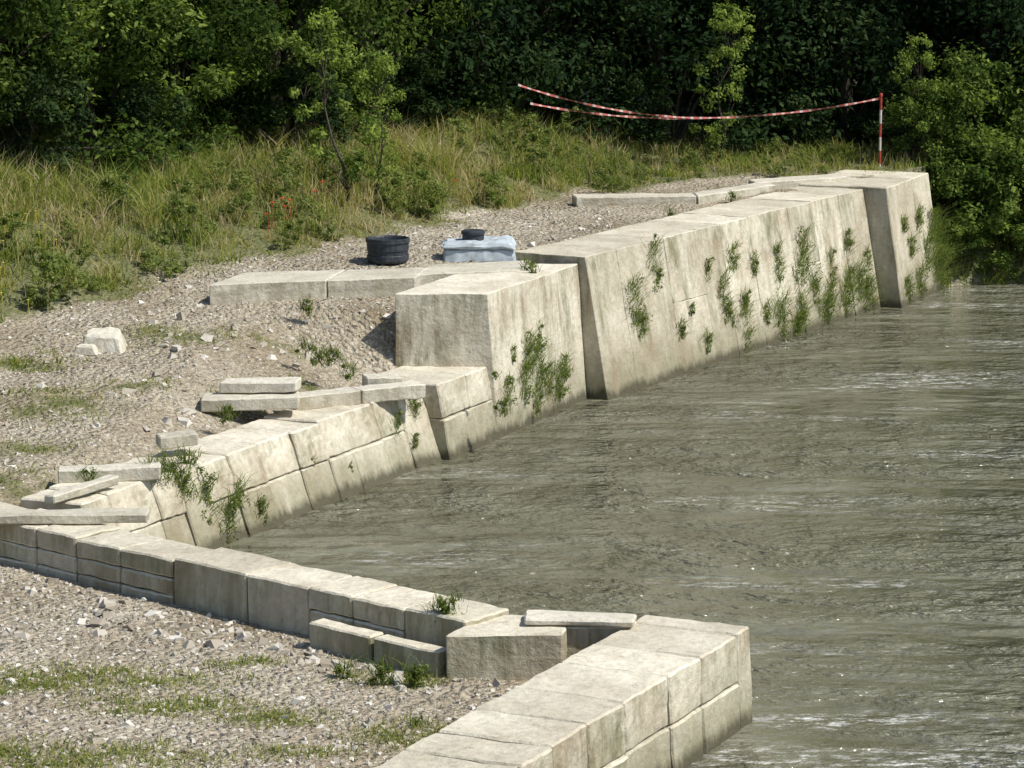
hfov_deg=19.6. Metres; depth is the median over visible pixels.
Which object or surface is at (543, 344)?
wall weed
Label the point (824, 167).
leafy herb
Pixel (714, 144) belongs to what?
leafy herb
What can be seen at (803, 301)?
wall weed
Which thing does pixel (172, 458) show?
weed
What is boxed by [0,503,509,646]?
stone return wall
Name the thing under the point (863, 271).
wall weed
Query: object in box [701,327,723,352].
wall weed
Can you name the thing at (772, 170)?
leafy herb
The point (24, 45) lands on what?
broadleaf tree
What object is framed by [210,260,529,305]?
concrete foundation slab
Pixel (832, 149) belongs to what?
leafy herb
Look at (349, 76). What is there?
shrub
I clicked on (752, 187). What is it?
concrete foundation slab
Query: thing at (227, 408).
weed
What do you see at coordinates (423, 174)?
leafy herb
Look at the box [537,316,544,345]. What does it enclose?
wall weed
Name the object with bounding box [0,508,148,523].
stone beam
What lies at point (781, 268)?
wall weed
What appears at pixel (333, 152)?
leafy herb
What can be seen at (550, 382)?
wall weed
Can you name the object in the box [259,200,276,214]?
leafy herb
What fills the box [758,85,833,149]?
shrub
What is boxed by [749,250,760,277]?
wall weed
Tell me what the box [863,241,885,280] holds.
wall weed
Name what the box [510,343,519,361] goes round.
wall weed
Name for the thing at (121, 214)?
leafy herb
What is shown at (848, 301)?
wall weed
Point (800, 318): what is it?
wall weed
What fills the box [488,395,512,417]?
weed
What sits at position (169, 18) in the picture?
broadleaf tree
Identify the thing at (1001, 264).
riverside shrub
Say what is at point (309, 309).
weed
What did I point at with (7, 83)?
broadleaf tree
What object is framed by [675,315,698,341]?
wall weed
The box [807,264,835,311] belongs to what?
wall weed
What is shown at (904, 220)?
wall weed
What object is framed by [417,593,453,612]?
weed
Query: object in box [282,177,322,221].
leafy herb
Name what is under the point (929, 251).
wall weed
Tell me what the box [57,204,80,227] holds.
leafy herb
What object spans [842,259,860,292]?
wall weed
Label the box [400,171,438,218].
leafy herb
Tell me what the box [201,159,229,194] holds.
leafy herb
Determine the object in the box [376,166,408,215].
leafy herb
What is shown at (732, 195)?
weed
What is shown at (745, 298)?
wall weed
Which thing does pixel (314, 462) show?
wall weed
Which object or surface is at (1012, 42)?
broadleaf tree
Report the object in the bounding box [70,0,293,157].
broadleaf tree
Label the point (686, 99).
broadleaf tree
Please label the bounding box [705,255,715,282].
wall weed
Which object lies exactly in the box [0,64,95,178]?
shrub
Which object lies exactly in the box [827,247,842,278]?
wall weed
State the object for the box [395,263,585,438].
stone quay wall
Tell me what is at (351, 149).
leafy herb
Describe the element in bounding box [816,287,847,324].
wall weed
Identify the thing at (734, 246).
wall weed
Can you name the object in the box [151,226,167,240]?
leafy herb
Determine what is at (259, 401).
stone slab
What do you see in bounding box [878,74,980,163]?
riverside shrub
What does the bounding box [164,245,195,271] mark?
leafy herb
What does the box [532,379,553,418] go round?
wall weed
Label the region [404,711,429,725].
weed
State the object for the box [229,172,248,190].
leafy herb
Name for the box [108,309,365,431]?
stone rubble
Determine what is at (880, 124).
barrier pole
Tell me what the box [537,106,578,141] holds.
leafy herb
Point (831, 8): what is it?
broadleaf tree
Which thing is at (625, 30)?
broadleaf tree
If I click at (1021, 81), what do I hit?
riverside shrub
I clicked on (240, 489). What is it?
wall weed
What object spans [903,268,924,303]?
wall weed
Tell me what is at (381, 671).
weed
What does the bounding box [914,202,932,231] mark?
wall weed
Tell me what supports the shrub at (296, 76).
on the ground at (350, 338)
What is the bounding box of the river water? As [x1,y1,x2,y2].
[224,283,1023,767]
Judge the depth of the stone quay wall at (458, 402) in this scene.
36.36 m
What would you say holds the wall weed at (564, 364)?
attached to the stone quay wall at (487, 320)
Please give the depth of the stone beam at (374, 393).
34.80 m
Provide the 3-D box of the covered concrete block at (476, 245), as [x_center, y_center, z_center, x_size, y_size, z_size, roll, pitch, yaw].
[-0.454,-1.884,40.368,1.056,0.438,0.743,0,10,0]
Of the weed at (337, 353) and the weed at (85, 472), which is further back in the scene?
the weed at (337, 353)
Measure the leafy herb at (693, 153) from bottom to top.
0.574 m
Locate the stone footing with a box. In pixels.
[309,619,445,677]
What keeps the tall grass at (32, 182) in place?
on the ground at (350, 338)
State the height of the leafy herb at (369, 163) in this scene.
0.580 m
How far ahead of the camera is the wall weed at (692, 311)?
42.42 m
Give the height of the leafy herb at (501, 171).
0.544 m
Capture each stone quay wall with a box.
[20,385,441,547]
[371,615,751,767]
[382,366,497,459]
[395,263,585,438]
[516,186,879,399]
[799,169,943,307]
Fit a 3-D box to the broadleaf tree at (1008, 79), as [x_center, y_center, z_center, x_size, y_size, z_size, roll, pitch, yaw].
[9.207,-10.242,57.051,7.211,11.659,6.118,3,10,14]
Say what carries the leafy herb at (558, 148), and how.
on the ground at (350, 338)
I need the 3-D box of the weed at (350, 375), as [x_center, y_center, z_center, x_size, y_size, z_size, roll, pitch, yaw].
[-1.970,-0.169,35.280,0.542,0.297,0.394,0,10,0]
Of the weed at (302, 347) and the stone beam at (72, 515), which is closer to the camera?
the stone beam at (72, 515)
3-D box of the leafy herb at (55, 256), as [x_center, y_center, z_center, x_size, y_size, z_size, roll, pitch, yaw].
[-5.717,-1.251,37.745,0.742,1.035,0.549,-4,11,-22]
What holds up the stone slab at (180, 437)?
on the stone quay wall at (279, 449)
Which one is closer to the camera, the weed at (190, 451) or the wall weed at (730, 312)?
the weed at (190, 451)
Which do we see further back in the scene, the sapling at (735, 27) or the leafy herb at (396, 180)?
the sapling at (735, 27)
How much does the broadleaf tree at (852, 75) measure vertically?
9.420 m
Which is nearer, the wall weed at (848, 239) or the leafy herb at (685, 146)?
the wall weed at (848, 239)
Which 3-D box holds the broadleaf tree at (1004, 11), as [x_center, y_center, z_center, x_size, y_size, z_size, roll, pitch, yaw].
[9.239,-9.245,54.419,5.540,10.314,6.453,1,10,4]
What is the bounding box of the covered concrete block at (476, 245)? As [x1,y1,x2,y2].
[440,229,516,261]
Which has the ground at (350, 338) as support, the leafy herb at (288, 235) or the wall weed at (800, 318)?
the leafy herb at (288, 235)
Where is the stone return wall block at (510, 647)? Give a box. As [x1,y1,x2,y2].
[446,615,630,680]
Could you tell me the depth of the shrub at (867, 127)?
53.69 m
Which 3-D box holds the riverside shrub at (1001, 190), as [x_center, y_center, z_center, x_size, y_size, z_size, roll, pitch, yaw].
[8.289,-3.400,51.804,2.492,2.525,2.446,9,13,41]
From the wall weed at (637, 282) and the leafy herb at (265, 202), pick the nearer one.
the wall weed at (637, 282)
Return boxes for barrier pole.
[878,93,882,166]
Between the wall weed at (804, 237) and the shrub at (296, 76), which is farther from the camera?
the shrub at (296, 76)
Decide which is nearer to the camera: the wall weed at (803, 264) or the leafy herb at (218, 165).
the leafy herb at (218, 165)
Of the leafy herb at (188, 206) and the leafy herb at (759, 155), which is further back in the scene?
the leafy herb at (759, 155)
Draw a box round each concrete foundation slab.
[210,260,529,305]
[572,174,846,206]
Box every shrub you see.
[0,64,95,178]
[87,81,194,173]
[230,59,356,153]
[283,49,395,132]
[368,53,461,136]
[409,48,498,126]
[531,80,592,133]
[594,66,678,146]
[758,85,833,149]
[843,68,931,152]
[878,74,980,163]
[913,37,1023,180]
[914,119,1023,251]
[920,149,1003,243]
[924,91,987,141]
[934,125,1023,242]
[940,219,993,270]
[980,38,1023,133]
[980,104,1023,219]
[983,209,1023,277]
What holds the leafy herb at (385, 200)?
on the ground at (350, 338)
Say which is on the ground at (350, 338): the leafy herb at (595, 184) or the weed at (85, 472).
the leafy herb at (595, 184)
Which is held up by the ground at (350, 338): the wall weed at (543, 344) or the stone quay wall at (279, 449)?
the stone quay wall at (279, 449)
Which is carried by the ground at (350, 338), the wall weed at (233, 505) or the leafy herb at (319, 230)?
the leafy herb at (319, 230)
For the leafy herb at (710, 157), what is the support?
on the ground at (350, 338)
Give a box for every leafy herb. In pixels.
[0,209,21,248]
[19,222,73,267]
[21,260,70,310]
[36,246,89,305]
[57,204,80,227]
[57,222,77,247]
[58,280,74,300]
[67,242,91,269]
[82,271,104,295]
[83,170,130,218]
[102,185,132,212]
[111,198,135,224]
[138,226,183,280]
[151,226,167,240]
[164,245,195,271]
[168,174,195,222]
[168,194,214,247]
[194,178,222,198]
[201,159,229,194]
[217,172,259,220]
[225,167,256,204]
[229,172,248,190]
[259,199,286,227]
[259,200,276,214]
[268,147,305,191]
[268,164,304,206]
[272,217,304,247]
[277,220,298,244]
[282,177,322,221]
[292,198,320,229]
[307,167,339,191]
[311,208,343,240]
[316,144,348,181]
[347,148,382,187]
[348,146,361,157]
[361,134,391,162]
[362,157,376,169]
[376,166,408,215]
[380,195,391,214]
[385,189,407,217]
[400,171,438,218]
[409,149,427,171]
[410,165,443,205]
[419,182,447,219]
[442,117,472,153]
[470,170,495,202]
[481,172,511,208]
[486,131,508,158]
[488,105,526,137]
[488,170,504,188]
[490,178,509,199]
[491,147,508,166]
[506,112,542,144]
[513,125,551,161]
[526,143,560,176]
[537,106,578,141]
[548,142,561,159]
[552,140,582,164]
[591,165,612,192]
[592,159,613,179]
[592,176,605,189]
[613,166,631,189]
[635,162,651,179]
[635,170,647,183]
[679,156,690,165]
[684,145,706,165]
[686,149,703,169]
[691,152,715,171]
[693,165,705,177]
[704,138,726,161]
[748,150,763,165]
[762,136,782,158]
[762,155,777,170]
[766,151,798,175]
[794,142,821,161]
[800,157,811,169]
[822,143,835,162]
[822,165,829,173]
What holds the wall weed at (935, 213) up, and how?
attached to the stone quay wall at (890, 198)
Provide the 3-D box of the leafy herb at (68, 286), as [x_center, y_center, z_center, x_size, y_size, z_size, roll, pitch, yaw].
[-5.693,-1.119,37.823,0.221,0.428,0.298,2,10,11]
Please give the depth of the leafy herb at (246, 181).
42.88 m
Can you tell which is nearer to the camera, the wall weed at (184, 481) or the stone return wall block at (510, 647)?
the stone return wall block at (510, 647)
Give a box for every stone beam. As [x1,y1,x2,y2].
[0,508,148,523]
[44,475,117,503]
[57,462,160,482]
[295,381,424,409]
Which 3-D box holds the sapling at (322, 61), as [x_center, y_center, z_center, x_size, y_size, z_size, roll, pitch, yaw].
[-2.655,-3.996,43.743,1.434,3.174,1.324,-7,12,-35]
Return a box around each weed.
[66,463,106,482]
[123,449,179,486]
[149,441,198,483]
[160,454,209,504]
[167,440,206,474]
[194,469,234,523]
[212,400,241,424]
[214,477,270,544]
[232,468,259,507]
[252,490,285,524]
[292,289,317,316]
[293,332,317,352]
[303,342,338,366]
[310,456,317,464]
[318,342,354,366]
[323,653,367,678]
[337,358,364,380]
[356,655,398,684]
[383,652,440,688]
[386,408,409,440]
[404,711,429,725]
[407,399,428,421]
[410,432,424,448]
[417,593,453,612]
[424,584,467,622]
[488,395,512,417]
[489,369,501,379]
[503,368,521,407]
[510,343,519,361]
[515,254,536,269]
[517,350,550,405]
[521,326,556,381]
[527,262,541,272]
[532,336,560,386]
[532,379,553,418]
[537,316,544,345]
[541,355,572,396]
[551,347,579,402]
[558,350,579,378]
[598,171,633,192]
[626,265,670,332]
[631,232,676,291]
[633,307,657,338]
[655,265,668,283]
[660,204,681,216]
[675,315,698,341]
[689,302,697,314]
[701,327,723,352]
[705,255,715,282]
[717,264,757,314]
[721,294,743,327]
[724,189,743,201]
[725,240,745,270]
[737,298,765,354]
[739,284,760,316]
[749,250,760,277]
[760,296,781,324]
[771,239,793,267]
[771,286,807,340]
[774,252,809,306]
[792,241,837,294]
[792,300,819,335]
[794,222,832,263]
[795,285,821,322]
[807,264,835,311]
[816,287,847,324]
[824,270,858,310]
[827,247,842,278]
[838,271,883,317]
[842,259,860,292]
[843,226,858,260]
[848,250,887,308]
[857,269,900,310]
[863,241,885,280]
[900,210,915,233]
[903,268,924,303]
[907,229,928,258]
[913,254,946,297]
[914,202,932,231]
[919,224,954,273]
[926,201,965,240]
[928,242,985,290]
[932,206,970,261]
[936,235,977,290]
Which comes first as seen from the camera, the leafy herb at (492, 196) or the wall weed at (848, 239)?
the leafy herb at (492, 196)
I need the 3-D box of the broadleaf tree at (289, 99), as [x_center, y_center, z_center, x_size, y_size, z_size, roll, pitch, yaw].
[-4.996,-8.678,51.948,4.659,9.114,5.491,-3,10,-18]
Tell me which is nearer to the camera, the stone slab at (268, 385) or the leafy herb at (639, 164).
the stone slab at (268, 385)
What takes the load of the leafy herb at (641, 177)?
on the ground at (350, 338)
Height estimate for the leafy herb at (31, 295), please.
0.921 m
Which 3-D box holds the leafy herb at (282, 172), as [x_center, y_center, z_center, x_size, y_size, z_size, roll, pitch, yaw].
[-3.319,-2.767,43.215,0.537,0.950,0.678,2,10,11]
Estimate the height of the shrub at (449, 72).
1.684 m
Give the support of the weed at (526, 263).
on the stone quay wall at (487, 320)
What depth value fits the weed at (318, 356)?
35.64 m
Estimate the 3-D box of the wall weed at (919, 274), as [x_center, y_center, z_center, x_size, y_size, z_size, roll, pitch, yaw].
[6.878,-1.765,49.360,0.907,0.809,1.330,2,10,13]
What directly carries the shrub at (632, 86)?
on the ground at (350, 338)
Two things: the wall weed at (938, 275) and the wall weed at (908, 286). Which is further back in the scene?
the wall weed at (938, 275)
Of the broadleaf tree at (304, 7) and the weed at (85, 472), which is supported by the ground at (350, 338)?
the broadleaf tree at (304, 7)
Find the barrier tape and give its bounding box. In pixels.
[518,84,879,118]
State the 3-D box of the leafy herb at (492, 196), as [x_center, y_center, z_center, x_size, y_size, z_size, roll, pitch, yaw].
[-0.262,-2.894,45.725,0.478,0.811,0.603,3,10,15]
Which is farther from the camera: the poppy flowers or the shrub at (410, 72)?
the shrub at (410, 72)
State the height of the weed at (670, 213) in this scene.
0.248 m
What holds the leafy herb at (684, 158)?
on the ground at (350, 338)
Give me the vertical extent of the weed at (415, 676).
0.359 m
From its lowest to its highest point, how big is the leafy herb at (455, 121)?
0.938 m
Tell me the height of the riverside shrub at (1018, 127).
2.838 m
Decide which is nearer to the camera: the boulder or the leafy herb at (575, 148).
the boulder
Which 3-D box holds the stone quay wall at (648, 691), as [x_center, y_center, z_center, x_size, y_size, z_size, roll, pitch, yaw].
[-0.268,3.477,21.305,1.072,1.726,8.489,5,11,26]
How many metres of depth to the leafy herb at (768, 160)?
50.28 m
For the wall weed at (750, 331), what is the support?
attached to the stone quay wall at (620, 358)
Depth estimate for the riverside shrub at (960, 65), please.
51.97 m
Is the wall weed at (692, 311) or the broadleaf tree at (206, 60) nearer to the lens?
the wall weed at (692, 311)
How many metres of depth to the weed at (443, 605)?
24.90 m
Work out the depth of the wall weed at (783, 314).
45.02 m
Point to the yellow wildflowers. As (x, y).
(26, 233)
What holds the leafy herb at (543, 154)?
on the ground at (350, 338)
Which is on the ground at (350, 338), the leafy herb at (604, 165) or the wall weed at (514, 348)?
the leafy herb at (604, 165)
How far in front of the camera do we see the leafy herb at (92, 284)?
38.24 m
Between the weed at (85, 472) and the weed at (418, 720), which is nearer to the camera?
the weed at (418, 720)
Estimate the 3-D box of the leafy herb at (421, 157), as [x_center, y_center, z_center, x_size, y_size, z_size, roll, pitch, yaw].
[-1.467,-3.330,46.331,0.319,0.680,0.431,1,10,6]
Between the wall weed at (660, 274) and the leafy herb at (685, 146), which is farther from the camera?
the leafy herb at (685, 146)
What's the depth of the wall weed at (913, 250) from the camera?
49.11 m
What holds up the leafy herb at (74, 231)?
on the ground at (350, 338)
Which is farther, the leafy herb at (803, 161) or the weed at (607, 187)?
the leafy herb at (803, 161)
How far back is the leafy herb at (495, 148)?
48.61 m
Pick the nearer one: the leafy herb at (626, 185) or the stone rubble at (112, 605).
the stone rubble at (112, 605)
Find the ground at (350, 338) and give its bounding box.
[0,2,1023,767]
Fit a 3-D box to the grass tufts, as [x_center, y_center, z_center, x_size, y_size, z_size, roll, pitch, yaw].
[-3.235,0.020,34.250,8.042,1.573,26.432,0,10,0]
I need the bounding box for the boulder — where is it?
[74,327,126,355]
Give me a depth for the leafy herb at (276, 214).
41.91 m
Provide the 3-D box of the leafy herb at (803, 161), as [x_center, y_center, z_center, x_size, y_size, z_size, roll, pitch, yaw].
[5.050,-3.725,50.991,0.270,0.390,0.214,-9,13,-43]
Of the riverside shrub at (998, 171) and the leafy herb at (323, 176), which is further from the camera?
the riverside shrub at (998, 171)
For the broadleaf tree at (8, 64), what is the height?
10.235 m
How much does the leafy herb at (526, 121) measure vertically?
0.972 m
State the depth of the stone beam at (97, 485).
29.49 m
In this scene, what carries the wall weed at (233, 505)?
attached to the stone quay wall at (279, 449)
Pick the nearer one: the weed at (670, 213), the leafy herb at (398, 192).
the leafy herb at (398, 192)
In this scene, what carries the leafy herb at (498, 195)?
on the ground at (350, 338)
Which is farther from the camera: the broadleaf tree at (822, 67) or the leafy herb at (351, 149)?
the broadleaf tree at (822, 67)
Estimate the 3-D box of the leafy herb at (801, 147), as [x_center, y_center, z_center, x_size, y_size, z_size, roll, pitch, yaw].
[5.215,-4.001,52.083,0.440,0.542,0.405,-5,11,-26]
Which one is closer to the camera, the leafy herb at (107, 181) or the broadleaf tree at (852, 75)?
the leafy herb at (107, 181)
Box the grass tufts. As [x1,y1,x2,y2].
[0,220,463,767]
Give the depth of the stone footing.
25.00 m
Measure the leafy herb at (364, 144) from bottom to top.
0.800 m
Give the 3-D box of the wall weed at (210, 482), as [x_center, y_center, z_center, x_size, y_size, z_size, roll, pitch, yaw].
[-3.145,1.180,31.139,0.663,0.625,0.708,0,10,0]
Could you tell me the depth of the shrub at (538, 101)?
52.73 m
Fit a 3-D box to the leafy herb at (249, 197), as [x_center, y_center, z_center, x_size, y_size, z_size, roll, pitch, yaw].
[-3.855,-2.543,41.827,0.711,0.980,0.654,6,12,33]
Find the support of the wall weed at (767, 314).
attached to the stone quay wall at (620, 358)
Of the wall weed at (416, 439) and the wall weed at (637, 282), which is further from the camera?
the wall weed at (637, 282)
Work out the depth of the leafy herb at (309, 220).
42.29 m
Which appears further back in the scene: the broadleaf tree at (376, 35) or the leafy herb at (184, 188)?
the broadleaf tree at (376, 35)
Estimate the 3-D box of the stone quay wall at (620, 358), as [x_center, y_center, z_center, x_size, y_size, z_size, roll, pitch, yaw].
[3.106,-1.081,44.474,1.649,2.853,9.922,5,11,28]
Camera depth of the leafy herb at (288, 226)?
40.96 m
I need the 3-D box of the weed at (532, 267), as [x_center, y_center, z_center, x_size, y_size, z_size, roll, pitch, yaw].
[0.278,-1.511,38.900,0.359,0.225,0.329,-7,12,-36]
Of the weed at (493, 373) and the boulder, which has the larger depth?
the weed at (493, 373)
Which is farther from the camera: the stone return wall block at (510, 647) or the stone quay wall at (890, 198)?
the stone quay wall at (890, 198)
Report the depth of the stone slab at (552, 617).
24.69 m
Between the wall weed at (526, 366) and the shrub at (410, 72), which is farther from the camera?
the shrub at (410, 72)
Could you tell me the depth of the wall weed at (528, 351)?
38.08 m
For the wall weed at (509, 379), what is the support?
attached to the stone quay wall at (487, 320)
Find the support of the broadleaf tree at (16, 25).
on the ground at (350, 338)
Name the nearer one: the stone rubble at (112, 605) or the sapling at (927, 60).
the stone rubble at (112, 605)
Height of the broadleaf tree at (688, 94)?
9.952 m
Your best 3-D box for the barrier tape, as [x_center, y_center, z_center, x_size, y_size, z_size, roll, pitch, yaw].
[3.108,-4.832,50.102,6.979,0.758,0.659,-5,11,-25]
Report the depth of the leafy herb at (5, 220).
38.58 m
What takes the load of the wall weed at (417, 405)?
on the stone quay wall at (279, 449)
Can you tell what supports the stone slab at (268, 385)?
on the stone slab at (259, 401)
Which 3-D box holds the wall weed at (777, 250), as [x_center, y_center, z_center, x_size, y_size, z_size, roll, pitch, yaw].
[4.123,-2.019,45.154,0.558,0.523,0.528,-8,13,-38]
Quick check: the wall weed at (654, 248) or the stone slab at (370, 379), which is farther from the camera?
the wall weed at (654, 248)
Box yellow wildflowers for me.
[0,167,57,311]
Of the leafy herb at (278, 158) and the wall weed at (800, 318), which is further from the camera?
the wall weed at (800, 318)
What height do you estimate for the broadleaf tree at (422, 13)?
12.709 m
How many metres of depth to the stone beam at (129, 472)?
30.25 m
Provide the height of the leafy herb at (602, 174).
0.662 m
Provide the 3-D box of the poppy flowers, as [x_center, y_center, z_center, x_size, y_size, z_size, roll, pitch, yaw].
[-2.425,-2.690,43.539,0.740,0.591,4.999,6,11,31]
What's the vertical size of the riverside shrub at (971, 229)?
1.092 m
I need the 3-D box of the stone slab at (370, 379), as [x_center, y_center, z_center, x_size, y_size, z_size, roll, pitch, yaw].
[-1.548,-0.030,35.405,0.446,0.165,0.307,-3,10,-14]
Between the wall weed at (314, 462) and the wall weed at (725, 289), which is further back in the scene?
the wall weed at (725, 289)
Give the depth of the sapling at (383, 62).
44.40 m
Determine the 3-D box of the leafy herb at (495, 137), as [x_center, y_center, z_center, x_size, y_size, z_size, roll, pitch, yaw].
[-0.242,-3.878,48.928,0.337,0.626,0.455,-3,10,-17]
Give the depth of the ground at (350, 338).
34.22 m
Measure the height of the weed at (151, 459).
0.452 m
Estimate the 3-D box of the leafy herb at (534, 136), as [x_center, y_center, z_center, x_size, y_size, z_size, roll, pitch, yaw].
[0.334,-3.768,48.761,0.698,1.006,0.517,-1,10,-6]
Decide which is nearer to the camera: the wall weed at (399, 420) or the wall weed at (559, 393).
the wall weed at (399, 420)
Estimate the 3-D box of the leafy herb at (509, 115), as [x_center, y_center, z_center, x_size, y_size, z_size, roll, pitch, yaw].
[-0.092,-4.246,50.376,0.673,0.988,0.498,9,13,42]
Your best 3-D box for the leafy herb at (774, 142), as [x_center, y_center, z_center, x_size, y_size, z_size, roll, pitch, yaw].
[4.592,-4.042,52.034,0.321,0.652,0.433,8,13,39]
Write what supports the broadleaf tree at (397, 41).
on the ground at (350, 338)
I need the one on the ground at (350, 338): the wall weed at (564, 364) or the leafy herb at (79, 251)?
the leafy herb at (79, 251)
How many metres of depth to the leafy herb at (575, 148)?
49.98 m
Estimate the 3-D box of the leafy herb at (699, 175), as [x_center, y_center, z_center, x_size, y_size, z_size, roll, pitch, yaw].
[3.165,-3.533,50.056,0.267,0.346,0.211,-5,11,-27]
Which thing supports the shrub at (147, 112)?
on the ground at (350, 338)
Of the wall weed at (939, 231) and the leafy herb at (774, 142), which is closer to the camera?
the wall weed at (939, 231)
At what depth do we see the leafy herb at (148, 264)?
39.22 m
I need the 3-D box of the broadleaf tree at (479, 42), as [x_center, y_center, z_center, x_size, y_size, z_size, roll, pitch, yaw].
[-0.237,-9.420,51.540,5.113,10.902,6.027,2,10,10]
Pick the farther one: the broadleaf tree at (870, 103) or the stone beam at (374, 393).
the broadleaf tree at (870, 103)
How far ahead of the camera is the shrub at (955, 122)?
54.32 m
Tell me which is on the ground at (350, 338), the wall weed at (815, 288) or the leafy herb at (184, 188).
the leafy herb at (184, 188)
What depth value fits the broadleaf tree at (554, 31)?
55.21 m
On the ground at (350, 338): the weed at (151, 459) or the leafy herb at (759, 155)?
the leafy herb at (759, 155)
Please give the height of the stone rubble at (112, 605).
0.168 m
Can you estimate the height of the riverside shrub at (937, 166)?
1.897 m
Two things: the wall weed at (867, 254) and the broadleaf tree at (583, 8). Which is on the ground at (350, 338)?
the broadleaf tree at (583, 8)
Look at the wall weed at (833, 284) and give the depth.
46.72 m
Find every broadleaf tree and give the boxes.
[0,0,58,123]
[0,0,164,176]
[0,0,296,174]
[0,14,158,134]
[0,47,36,130]
[67,0,277,121]
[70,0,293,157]
[138,0,412,146]
[182,0,325,121]
[203,0,525,139]
[234,0,401,67]
[281,0,558,115]
[399,0,626,128]
[411,0,704,151]
[431,0,631,106]
[532,0,835,154]
[609,0,805,125]
[619,0,909,155]
[643,1,790,111]
[726,0,993,148]
[737,1,971,132]
[771,0,943,103]
[853,0,1023,125]
[869,0,1023,142]
[933,0,1023,80]
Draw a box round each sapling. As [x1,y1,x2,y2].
[278,6,382,205]
[342,46,405,202]
[689,0,755,163]
[887,33,939,160]
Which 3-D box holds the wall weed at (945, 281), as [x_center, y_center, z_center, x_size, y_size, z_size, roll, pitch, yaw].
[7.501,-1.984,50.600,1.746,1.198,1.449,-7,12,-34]
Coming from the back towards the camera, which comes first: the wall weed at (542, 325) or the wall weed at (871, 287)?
the wall weed at (871, 287)
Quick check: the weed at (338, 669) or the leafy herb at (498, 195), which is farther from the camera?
the leafy herb at (498, 195)
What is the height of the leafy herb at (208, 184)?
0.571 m
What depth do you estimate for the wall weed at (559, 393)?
39.05 m
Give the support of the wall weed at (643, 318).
attached to the stone quay wall at (620, 358)
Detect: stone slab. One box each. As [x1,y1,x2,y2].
[155,429,197,449]
[201,391,299,411]
[220,377,300,392]
[362,374,402,385]
[524,609,636,626]
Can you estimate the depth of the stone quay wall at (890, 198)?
48.74 m
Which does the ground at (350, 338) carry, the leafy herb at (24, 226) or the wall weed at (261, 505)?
the leafy herb at (24, 226)
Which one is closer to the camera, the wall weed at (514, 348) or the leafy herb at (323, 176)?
the wall weed at (514, 348)
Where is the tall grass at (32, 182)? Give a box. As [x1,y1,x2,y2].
[0,88,1023,414]
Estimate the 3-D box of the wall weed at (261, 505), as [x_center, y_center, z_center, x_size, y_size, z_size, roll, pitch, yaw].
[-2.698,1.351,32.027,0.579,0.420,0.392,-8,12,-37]
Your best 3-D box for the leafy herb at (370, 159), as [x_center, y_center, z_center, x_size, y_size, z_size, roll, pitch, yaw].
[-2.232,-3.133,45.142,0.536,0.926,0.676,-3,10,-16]
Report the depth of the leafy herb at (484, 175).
45.84 m
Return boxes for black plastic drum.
[366,235,409,263]
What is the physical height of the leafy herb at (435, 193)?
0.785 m
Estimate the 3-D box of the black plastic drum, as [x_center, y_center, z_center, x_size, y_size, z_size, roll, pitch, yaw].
[-1.680,-1.820,40.022,0.600,0.325,0.600,0,10,0]
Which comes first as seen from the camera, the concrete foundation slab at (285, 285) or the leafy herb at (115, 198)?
the concrete foundation slab at (285, 285)
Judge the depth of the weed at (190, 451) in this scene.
31.17 m
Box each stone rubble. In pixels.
[74,596,466,690]
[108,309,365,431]
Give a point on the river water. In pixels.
(830, 517)

